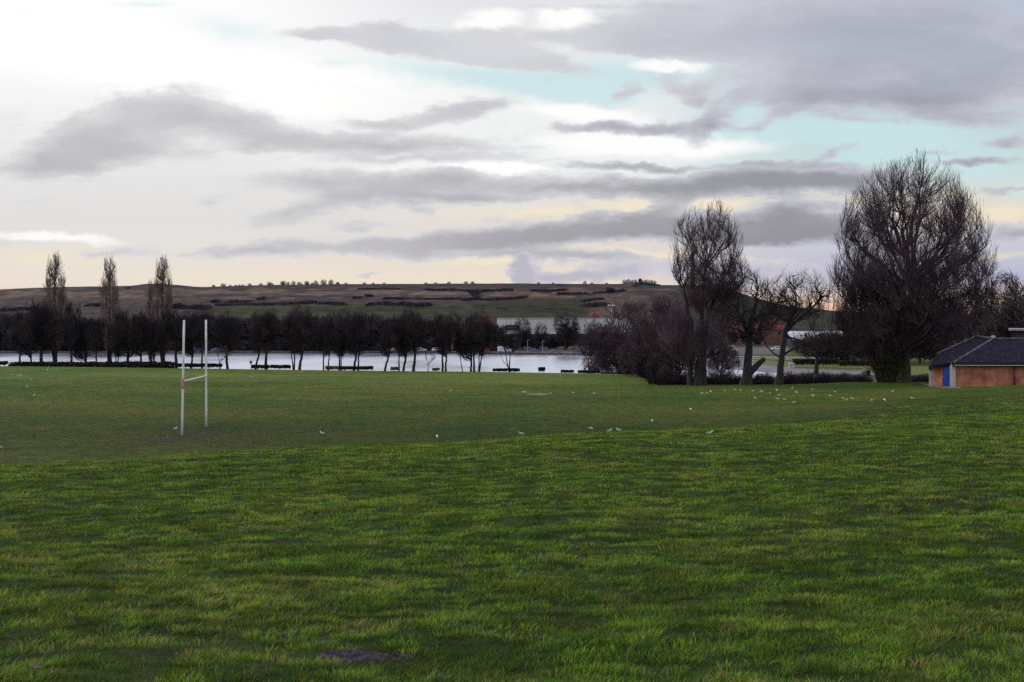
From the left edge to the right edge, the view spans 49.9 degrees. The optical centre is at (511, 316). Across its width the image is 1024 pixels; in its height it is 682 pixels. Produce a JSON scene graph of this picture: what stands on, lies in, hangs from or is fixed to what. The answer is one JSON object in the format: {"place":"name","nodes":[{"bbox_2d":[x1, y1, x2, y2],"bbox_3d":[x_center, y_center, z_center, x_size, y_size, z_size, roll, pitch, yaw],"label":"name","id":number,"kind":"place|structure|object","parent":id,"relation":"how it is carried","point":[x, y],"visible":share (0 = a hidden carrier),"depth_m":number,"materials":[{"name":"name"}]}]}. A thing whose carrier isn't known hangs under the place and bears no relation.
{"place":"outdoors","nodes":[
{"label":"outdoors","id":0,"kind":"place"},
{"bbox_2d":[0,353,786,378],"bbox_3d":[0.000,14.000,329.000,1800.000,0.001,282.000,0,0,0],"label":"water","id":1,"kind":"structure","parent":0,"point":[523,363],"depth_m":350.00,"materials":[{"name":"white liquid"}]},
{"bbox_2d":[0,282,847,337],"bbox_3d":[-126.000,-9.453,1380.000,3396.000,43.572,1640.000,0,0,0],"label":"hill","id":2,"kind":"structure","parent":0,"point":[533,304],"depth_m":853.97,"materials":[{"name":"plant"}]},
{"bbox_2d":[155,303,212,309],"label":"scrub band","id":3,"kind":"object","parent":2,"relation":"on","point":[184,306],"visible":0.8,"depth_m":772.17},
{"bbox_2d":[214,300,317,305],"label":"scrub band","id":4,"kind":"object","parent":2,"relation":"on","point":[280,303],"visible":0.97,"depth_m":804.61,"materials":[{"name":"plant"}]},
{"bbox_2d":[364,301,432,306],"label":"scrub band","id":5,"kind":"object","parent":2,"relation":"on","point":[402,303],"visible":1,"depth_m":783.25,"materials":[{"name":"plant"}]},
{"bbox_2d":[381,297,462,299],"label":"scrub band","id":6,"kind":"object","parent":2,"relation":"on","point":[419,298],"visible":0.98,"depth_m":840.89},
{"bbox_2d":[422,288,513,291],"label":"scrub band","id":7,"kind":"object","parent":2,"relation":"on","point":[473,290],"visible":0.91,"depth_m":915.84,"materials":[{"name":"plant"}]},
{"bbox_2d":[459,295,527,300],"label":"scrub band","id":8,"kind":"object","parent":2,"relation":"on","point":[495,298],"visible":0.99,"depth_m":837.08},
{"bbox_2d":[556,288,626,295],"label":"scrub band","id":9,"kind":"object","parent":2,"relation":"on","point":[585,293],"visible":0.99,"depth_m":895.68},
{"bbox_2d":[447,351,548,352],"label":"road","id":10,"kind":"structure","parent":0,"point":[518,352],"depth_m":408.84,"materials":[{"name":"asphalt"}]},
{"bbox_2d":[0,351,582,355],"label":"kerb","id":11,"kind":"structure","parent":10,"relation":"on","point":[581,354],"depth_m":417.40,"materials":[{"name":"concrete"}]},
{"bbox_2d":[0,342,1023,681],"bbox_3d":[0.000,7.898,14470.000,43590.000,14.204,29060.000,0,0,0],"label":"ground","id":12,"kind":"structure","parent":0,"point":[268,378],"depth_m":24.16,"materials":[{"name":"plant"}]},
{"bbox_2d":[0,311,22,350],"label":"tree","id":13,"kind":"object","parent":12,"relation":"on","point":[4,321],"visible":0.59,"depth_m":427.62,"materials":[{"name":"black plant"}]},
{"bbox_2d":[3,315,35,365],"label":"tree","id":14,"kind":"object","parent":12,"relation":"on","point":[19,341],"visible":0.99,"depth_m":180.03,"materials":[{"name":"black plant"}]},
{"bbox_2d":[18,311,42,365],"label":"tree","id":15,"kind":"object","parent":12,"relation":"on","point":[29,353],"visible":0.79,"depth_m":182.12,"materials":[{"name":"black plant"}]},
{"bbox_2d":[22,295,63,366],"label":"tree","id":16,"kind":"object","parent":12,"relation":"on","point":[48,332],"visible":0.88,"depth_m":183.04,"materials":[{"name":"black plant"}]},
{"bbox_2d":[42,251,66,361],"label":"poplar tree","id":17,"kind":"object","parent":12,"relation":"on","point":[56,289],"visible":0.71,"depth_m":185.75,"materials":[{"name":"brown plant"}]},
{"bbox_2d":[58,299,85,366],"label":"tree","id":18,"kind":"object","parent":12,"relation":"on","point":[69,324],"visible":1,"depth_m":180.78,"materials":[{"name":"black plant"}]},
{"bbox_2d":[68,318,94,366],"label":"tree","id":19,"kind":"object","parent":12,"relation":"on","point":[81,345],"visible":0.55,"depth_m":182.91,"materials":[{"name":"black plant"}]},
{"bbox_2d":[85,313,105,366],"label":"tree","id":20,"kind":"object","parent":12,"relation":"on","point":[98,326],"visible":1,"depth_m":180.01,"materials":[{"name":"black plant"}]},
{"bbox_2d":[97,254,120,360],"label":"poplar tree","id":21,"kind":"object","parent":12,"relation":"on","point":[112,305],"visible":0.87,"depth_m":185.60,"materials":[{"name":"brown plant"}]},
{"bbox_2d":[108,319,126,366],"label":"tree","id":22,"kind":"object","parent":12,"relation":"on","point":[118,342],"visible":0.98,"depth_m":182.01,"materials":[{"name":"black plant"}]},
{"bbox_2d":[106,305,147,366],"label":"tree","id":23,"kind":"object","parent":12,"relation":"on","point":[122,316],"visible":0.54,"depth_m":183.33,"materials":[{"name":"black plant"}]},
{"bbox_2d":[126,309,152,367],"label":"tree","id":24,"kind":"object","parent":12,"relation":"on","point":[138,324],"visible":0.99,"depth_m":181.12,"materials":[{"name":"black plant"}]},
{"bbox_2d":[145,279,154,361],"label":"poplar tree","id":25,"kind":"object","parent":12,"relation":"on","point":[150,302],"visible":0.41,"depth_m":187.83,"materials":[{"name":"brown plant"}]},
{"bbox_2d":[139,315,165,367],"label":"tree","id":26,"kind":"object","parent":12,"relation":"on","point":[152,346],"visible":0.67,"depth_m":182.47,"materials":[{"name":"black plant"}]},
{"bbox_2d":[150,255,172,360],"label":"poplar tree","id":27,"kind":"object","parent":12,"relation":"on","point":[160,287],"visible":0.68,"depth_m":185.75,"materials":[{"name":"brown plant"}]},
{"bbox_2d":[155,320,168,367],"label":"tree","id":28,"kind":"object","parent":12,"relation":"on","point":[162,347],"visible":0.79,"depth_m":180.24,"materials":[{"name":"black plant"}]},
{"bbox_2d":[154,306,193,367],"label":"tree","id":29,"kind":"object","parent":12,"relation":"on","point":[176,331],"visible":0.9,"depth_m":178.68,"materials":[{"name":"black plant"}]},
{"bbox_2d":[182,313,200,367],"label":"tree","id":30,"kind":"object","parent":12,"relation":"on","point":[190,351],"visible":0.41,"depth_m":180.99,"materials":[{"name":"black plant"}]},
{"bbox_2d":[178,320,209,435],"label":"goalposts","id":31,"kind":"object","parent":12,"relation":"on","point":[182,387],"visible":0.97,"depth_m":61.10,"materials":[{"name":"metal"}]},
{"bbox_2d":[175,363,222,368],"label":"clipped hedge","id":32,"kind":"object","parent":12,"relation":"on","point":[201,365],"visible":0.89,"depth_m":176.60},
{"bbox_2d":[190,309,212,368],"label":"tree","id":33,"kind":"object","parent":12,"relation":"on","point":[200,333],"visible":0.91,"depth_m":178.15,"materials":[{"name":"black plant"}]},
{"bbox_2d":[204,313,230,343],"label":"tree","id":34,"kind":"object","parent":12,"relation":"on","point":[212,338],"visible":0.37,"depth_m":431.60,"materials":[{"name":"black plant"}]},
{"bbox_2d":[207,341,242,350],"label":"boundary hedge","id":35,"kind":"object","parent":12,"relation":"on","point":[210,345],"visible":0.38,"depth_m":430.00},
{"bbox_2d":[214,312,244,368],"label":"tree","id":36,"kind":"object","parent":12,"relation":"on","point":[227,328],"visible":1,"depth_m":179.55,"materials":[{"name":"black plant"}]},
{"bbox_2d":[226,315,249,341],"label":"tree","id":37,"kind":"object","parent":12,"relation":"on","point":[242,322],"visible":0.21,"depth_m":438.64,"materials":[{"name":"black plant"}]},
{"bbox_2d":[239,311,276,339],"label":"tree","id":38,"kind":"object","parent":12,"relation":"on","point":[247,335],"visible":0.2,"depth_m":433.96,"materials":[{"name":"black plant"}]},
{"bbox_2d":[241,339,278,350],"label":"boundary hedge","id":39,"kind":"object","parent":12,"relation":"on","point":[246,344],"visible":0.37,"depth_m":430.07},
{"bbox_2d":[249,312,274,368],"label":"tree","id":40,"kind":"object","parent":12,"relation":"on","point":[257,338],"visible":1,"depth_m":177.31,"materials":[{"name":"black plant"}]},
{"bbox_2d":[249,307,282,369],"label":"tree","id":41,"kind":"object","parent":12,"relation":"on","point":[275,330],"visible":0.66,"depth_m":178.85,"materials":[{"name":"black plant"}]},
{"bbox_2d":[251,364,290,369],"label":"clipped hedge","id":42,"kind":"object","parent":12,"relation":"on","point":[280,367],"visible":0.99,"depth_m":176.57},
{"bbox_2d":[282,309,301,369],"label":"tree","id":43,"kind":"object","parent":12,"relation":"on","point":[288,323],"visible":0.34,"depth_m":180.80,"materials":[{"name":"black plant"}]},
{"bbox_2d":[278,312,315,346],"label":"tree","id":44,"kind":"object","parent":12,"relation":"on","point":[284,329],"visible":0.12,"depth_m":429.12,"materials":[{"name":"black plant"}]},
{"bbox_2d":[278,337,316,350],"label":"boundary hedge","id":45,"kind":"object","parent":12,"relation":"on","point":[283,347],"visible":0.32,"depth_m":430.07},
{"bbox_2d":[286,311,317,369],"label":"tree","id":46,"kind":"object","parent":12,"relation":"on","point":[302,337],"visible":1,"depth_m":178.20,"materials":[{"name":"black plant"}]},
{"bbox_2d":[301,318,320,350],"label":"tree","id":47,"kind":"object","parent":12,"relation":"on","point":[312,342],"visible":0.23,"depth_m":427.65,"materials":[{"name":"black plant"}]},
{"bbox_2d":[315,315,330,369],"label":"tree","id":48,"kind":"object","parent":12,"relation":"on","point":[319,333],"visible":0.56,"depth_m":179.64,"materials":[{"name":"black plant"}]},
{"bbox_2d":[321,315,335,369],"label":"tree","id":49,"kind":"object","parent":12,"relation":"on","point":[330,331],"visible":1,"depth_m":177.43,"materials":[{"name":"black plant"}]},
{"bbox_2d":[330,316,349,369],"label":"tree","id":50,"kind":"object","parent":12,"relation":"on","point":[339,343],"visible":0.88,"depth_m":178.72,"materials":[{"name":"black plant"}]},
{"bbox_2d":[343,312,369,370],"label":"tree","id":51,"kind":"object","parent":12,"relation":"on","point":[358,334],"visible":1,"depth_m":178.20,"materials":[{"name":"black plant"}]},
{"bbox_2d":[339,366,373,370],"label":"clipped hedge","id":52,"kind":"object","parent":12,"relation":"on","point":[358,368],"visible":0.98,"depth_m":176.59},
{"bbox_2d":[347,309,370,370],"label":"tree","id":53,"kind":"object","parent":12,"relation":"on","point":[360,342],"visible":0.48,"depth_m":180.10,"materials":[{"name":"black plant"}]},
{"bbox_2d":[318,649,413,662],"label":"bare soil","id":54,"kind":"structure","parent":12,"relation":"on","point":[352,655],"depth_m":6.66,"materials":[{"name":"soil"}]},
{"bbox_2d":[360,339,389,350],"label":"boundary hedge","id":55,"kind":"object","parent":12,"relation":"on","point":[372,346],"visible":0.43,"depth_m":430.07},
{"bbox_2d":[367,316,393,341],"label":"tree","id":56,"kind":"object","parent":12,"relation":"on","point":[375,324],"visible":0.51,"depth_m":432.95,"materials":[{"name":"black plant"}]},
{"bbox_2d":[378,320,401,370],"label":"tree","id":57,"kind":"object","parent":12,"relation":"on","point":[386,343],"visible":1,"depth_m":177.33,"materials":[{"name":"black plant"}]},
{"bbox_2d":[391,316,406,370],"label":"tree","id":58,"kind":"object","parent":12,"relation":"on","point":[402,347],"visible":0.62,"depth_m":179.16,"materials":[{"name":"black plant"}]},
{"bbox_2d":[393,307,417,370],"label":"tree","id":59,"kind":"object","parent":12,"relation":"on","point":[405,352],"visible":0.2,"depth_m":180.97,"materials":[{"name":"black plant"}]},
{"bbox_2d":[400,308,429,370],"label":"tree","id":60,"kind":"object","parent":12,"relation":"on","point":[418,326],"visible":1,"depth_m":178.00,"materials":[{"name":"black plant"}]},
{"bbox_2d":[430,308,453,370],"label":"tree","id":61,"kind":"object","parent":12,"relation":"on","point":[437,320],"visible":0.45,"depth_m":180.10,"materials":[{"name":"black plant"}]},
{"bbox_2d":[426,337,459,350],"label":"boundary hedge","id":62,"kind":"object","parent":12,"relation":"on","point":[430,346],"visible":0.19,"depth_m":428.45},
{"bbox_2d":[433,317,455,370],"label":"tree","id":63,"kind":"object","parent":12,"relation":"on","point":[447,337],"visible":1,"depth_m":177.30,"materials":[{"name":"black plant"}]},
{"bbox_2d":[453,323,463,371],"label":"tree","id":64,"kind":"object","parent":12,"relation":"on","point":[459,338],"visible":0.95,"depth_m":179.10,"materials":[{"name":"black plant"}]},
{"bbox_2d":[459,321,479,371],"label":"tree","id":65,"kind":"object","parent":12,"relation":"on","point":[466,350],"visible":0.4,"depth_m":180.97,"materials":[{"name":"black plant"}]},
{"bbox_2d":[459,311,486,371],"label":"tree","id":66,"kind":"object","parent":12,"relation":"on","point":[475,338],"visible":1,"depth_m":178.10,"materials":[{"name":"black plant"}]},
{"bbox_2d":[476,316,493,371],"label":"tree","id":67,"kind":"object","parent":12,"relation":"on","point":[488,337],"visible":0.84,"depth_m":179.97,"materials":[{"name":"black plant"}]},
{"bbox_2d":[495,321,522,367],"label":"round headed tree","id":68,"kind":"object","parent":12,"relation":"on","point":[503,340],"visible":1,"depth_m":176.64,"materials":[{"name":"black plant"}]},
{"bbox_2d":[513,316,533,349],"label":"road tree","id":69,"kind":"object","parent":12,"relation":"on","point":[526,333],"visible":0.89,"depth_m":435.38,"materials":[{"name":"black plant"}]},
{"bbox_2d":[532,322,548,350],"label":"road tree","id":70,"kind":"object","parent":12,"relation":"on","point":[544,336],"visible":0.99,"depth_m":424.71,"materials":[{"name":"black plant"}]},
{"bbox_2d":[496,318,630,343],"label":"warehouse","id":71,"kind":"structure","parent":12,"relation":"on","point":[548,322],"depth_m":500.00,"materials":[{"name":"metal"}]},
{"bbox_2d":[552,309,577,349],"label":"road tree","id":72,"kind":"object","parent":12,"relation":"on","point":[561,330],"visible":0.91,"depth_m":428.36,"materials":[{"name":"brown plant"}]},
{"bbox_2d":[564,316,581,349],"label":"road tree","id":73,"kind":"object","parent":12,"relation":"on","point":[574,334],"visible":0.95,"depth_m":427.49,"materials":[{"name":"brown plant"}]},
{"bbox_2d":[571,325,604,369],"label":"round headed tree","id":74,"kind":"object","parent":12,"relation":"on","point":[590,348],"visible":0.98,"depth_m":179.58,"materials":[{"name":"brown plant"}]},
{"bbox_2d":[573,294,677,371],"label":"reddish tree","id":75,"kind":"object","parent":12,"relation":"on","point":[612,341],"visible":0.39,"depth_m":188.60,"materials":[{"name":"brown plant"}]},
{"bbox_2d":[616,311,654,375],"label":"reddish tree","id":76,"kind":"object","parent":12,"relation":"on","point":[625,368],"visible":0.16,"depth_m":158.38,"materials":[{"name":"brown plant"}]},
{"bbox_2d":[632,354,654,377],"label":"shrub","id":77,"kind":"object","parent":12,"relation":"on","point":[640,373],"visible":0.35,"depth_m":151.54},
{"bbox_2d":[642,358,666,384],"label":"shrub","id":78,"kind":"object","parent":12,"relation":"on","point":[655,370],"visible":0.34,"depth_m":139.52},
{"bbox_2d":[624,287,690,377],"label":"reddish tree","id":79,"kind":"object","parent":12,"relation":"on","point":[642,345],"visible":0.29,"depth_m":149.04,"materials":[{"name":"brown plant"}]},
{"bbox_2d":[656,365,679,384],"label":"shrub","id":80,"kind":"object","parent":12,"relation":"on","point":[669,372],"visible":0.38,"depth_m":135.56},
{"bbox_2d":[644,330,695,384],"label":"reddish tree","id":81,"kind":"object","parent":12,"relation":"on","point":[665,358],"visible":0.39,"depth_m":137.86,"materials":[{"name":"brown plant"}]},
{"bbox_2d":[654,195,752,385],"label":"tall tree","id":82,"kind":"object","parent":12,"relation":"on","point":[702,350],"visible":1,"depth_m":123.89,"materials":[{"name":"brown plant"}]},
{"bbox_2d":[707,372,727,384],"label":"shrub","id":83,"kind":"object","parent":12,"relation":"on","point":[718,379],"visible":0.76,"depth_m":147.46,"materials":[{"name":"plant"}]},
{"bbox_2d":[706,340,743,377],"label":"reddish tree","id":84,"kind":"object","parent":12,"relation":"on","point":[722,367],"visible":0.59,"depth_m":249.52,"materials":[{"name":"brown plant"}]},
{"bbox_2d":[706,257,788,384],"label":"crooked tree","id":85,"kind":"object","parent":12,"relation":"on","point":[749,370],"visible":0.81,"depth_m":124.97,"materials":[{"name":"brown plant"}]},
{"bbox_2d":[756,318,784,343],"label":"house","id":86,"kind":"structure","parent":12,"relation":"on","point":[775,336],"depth_m":500.35,"materials":[{"name":"red brick"}]},
{"bbox_2d":[783,371,802,383],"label":"shrub","id":87,"kind":"object","parent":12,"relation":"on","point":[792,379],"visible":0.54,"depth_m":151.43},
{"bbox_2d":[758,264,836,384],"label":"leaning tree","id":88,"kind":"object","parent":12,"relation":"on","point":[794,306],"visible":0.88,"depth_m":125.69,"materials":[{"name":"brown plant"}]},
{"bbox_2d":[797,370,821,383],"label":"shrub","id":89,"kind":"object","parent":12,"relation":"on","point":[809,380],"visible":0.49,"depth_m":153.42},
{"bbox_2d":[753,359,871,370],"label":"lawn","id":90,"kind":"structure","parent":12,"relation":"on","point":[804,366],"depth_m":292.16,"materials":[{"name":"plant"}]},
{"bbox_2d":[786,331,841,345],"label":"white shed","id":91,"kind":"structure","parent":12,"relation":"on","point":[788,342],"depth_m":486.24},
{"bbox_2d":[787,328,843,374],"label":"spreading shore tree","id":92,"kind":"object","parent":12,"relation":"on","point":[807,350],"visible":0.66,"depth_m":255.04,"materials":[{"name":"brown plant"}]},
{"bbox_2d":[792,358,838,367],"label":"evergreen hedge","id":93,"kind":"object","parent":12,"relation":"on","point":[803,361],"visible":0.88,"depth_m":284.22,"materials":[{"name":"plant"}]},
{"bbox_2d":[813,371,837,382],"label":"shrub","id":94,"kind":"object","parent":12,"relation":"on","point":[827,378],"visible":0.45,"depth_m":153.48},
{"bbox_2d":[831,371,855,382],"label":"shrub","id":95,"kind":"object","parent":12,"relation":"on","point":[842,378],"visible":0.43,"depth_m":151.61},
{"bbox_2d":[838,360,872,368],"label":"evergreen hedge","id":96,"kind":"object","parent":12,"relation":"on","point":[853,363],"visible":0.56,"depth_m":279.43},
{"bbox_2d":[849,372,873,381],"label":"shrub","id":97,"kind":"object","parent":12,"relation":"on","point":[860,378],"visible":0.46,"depth_m":149.60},
{"bbox_2d":[825,148,1000,382],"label":"spreading tree","id":98,"kind":"object","parent":12,"relation":"on","point":[912,303],"visible":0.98,"depth_m":122.87,"materials":[{"name":"brown plant"}]},
{"bbox_2d":[911,366,928,375],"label":"lawn","id":99,"kind":"structure","parent":12,"relation":"on","point":[917,370],"depth_m":270.52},
{"bbox_2d":[953,286,984,332],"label":"skyline tree","id":100,"kind":"object","parent":12,"relation":"on","point":[980,313],"visible":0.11,"depth_m":239.23,"materials":[{"name":"brown plant"}]},
{"bbox_2d":[929,335,1023,386],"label":"brick building","id":101,"kind":"structure","parent":12,"relation":"on","point":[982,361],"depth_m":111.69,"materials":[{"name":"orange brick"}]},
{"bbox_2d":[943,366,949,385],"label":"door","id":102,"kind":"structure","parent":101,"relation":"in","point":[946,369],"depth_m":112.54,"materials":[{"name":"blue paint"}]},
{"bbox_2d":[958,312,1014,340],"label":"dense tree","id":103,"kind":"object","parent":12,"relation":"on","point":[971,330],"visible":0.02,"depth_m":178.61,"materials":[{"name":"brown plant"}]},
{"bbox_2d":[970,303,1022,336],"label":"dense tree","id":104,"kind":"object","parent":12,"relation":"on","point":[982,331],"visible":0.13,"depth_m":172.53,"materials":[{"name":"brown plant"}]},
{"bbox_2d":[976,294,1022,337],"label":"dense tree","id":105,"kind":"object","parent":12,"relation":"on","point":[1005,312],"visible":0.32,"depth_m":171.05,"materials":[{"name":"brown plant"}]},
{"bbox_2d":[980,270,1023,322],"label":"skyline tree","id":106,"kind":"object","parent":12,"relation":"on","point":[1012,283],"visible":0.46,"depth_m":214.29,"materials":[{"name":"brown plant"}]},
{"bbox_2d":[986,293,1023,337],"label":"dense tree","id":107,"kind":"object","parent":12,"relation":"on","point":[1020,309],"visible":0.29,"depth_m":168.78,"materials":[{"name":"brown plant"}]},
{"bbox_2d":[1002,280,1023,305],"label":"skyline tree","id":108,"kind":"object","parent":12,"relation":"on","point":[1016,293],"visible":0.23,"depth_m":204.78,"materials":[{"name":"brown plant"}]},
{"bbox_2d":[1008,328,1023,337],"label":"flat roofed building","id":109,"kind":"structure","parent":12,"relation":"on","point":[1017,332],"depth_m":149.52,"materials":[{"name":"white"}]},
{"bbox_2d":[0,0,1023,311],"label":"sky","id":110,"kind":"structure","parent":0,"point":[232,142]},
{"bbox_2d":[726,359,916,375],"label":"path","id":111,"kind":"structure","parent":0,"point":[765,368],"depth_m":271.74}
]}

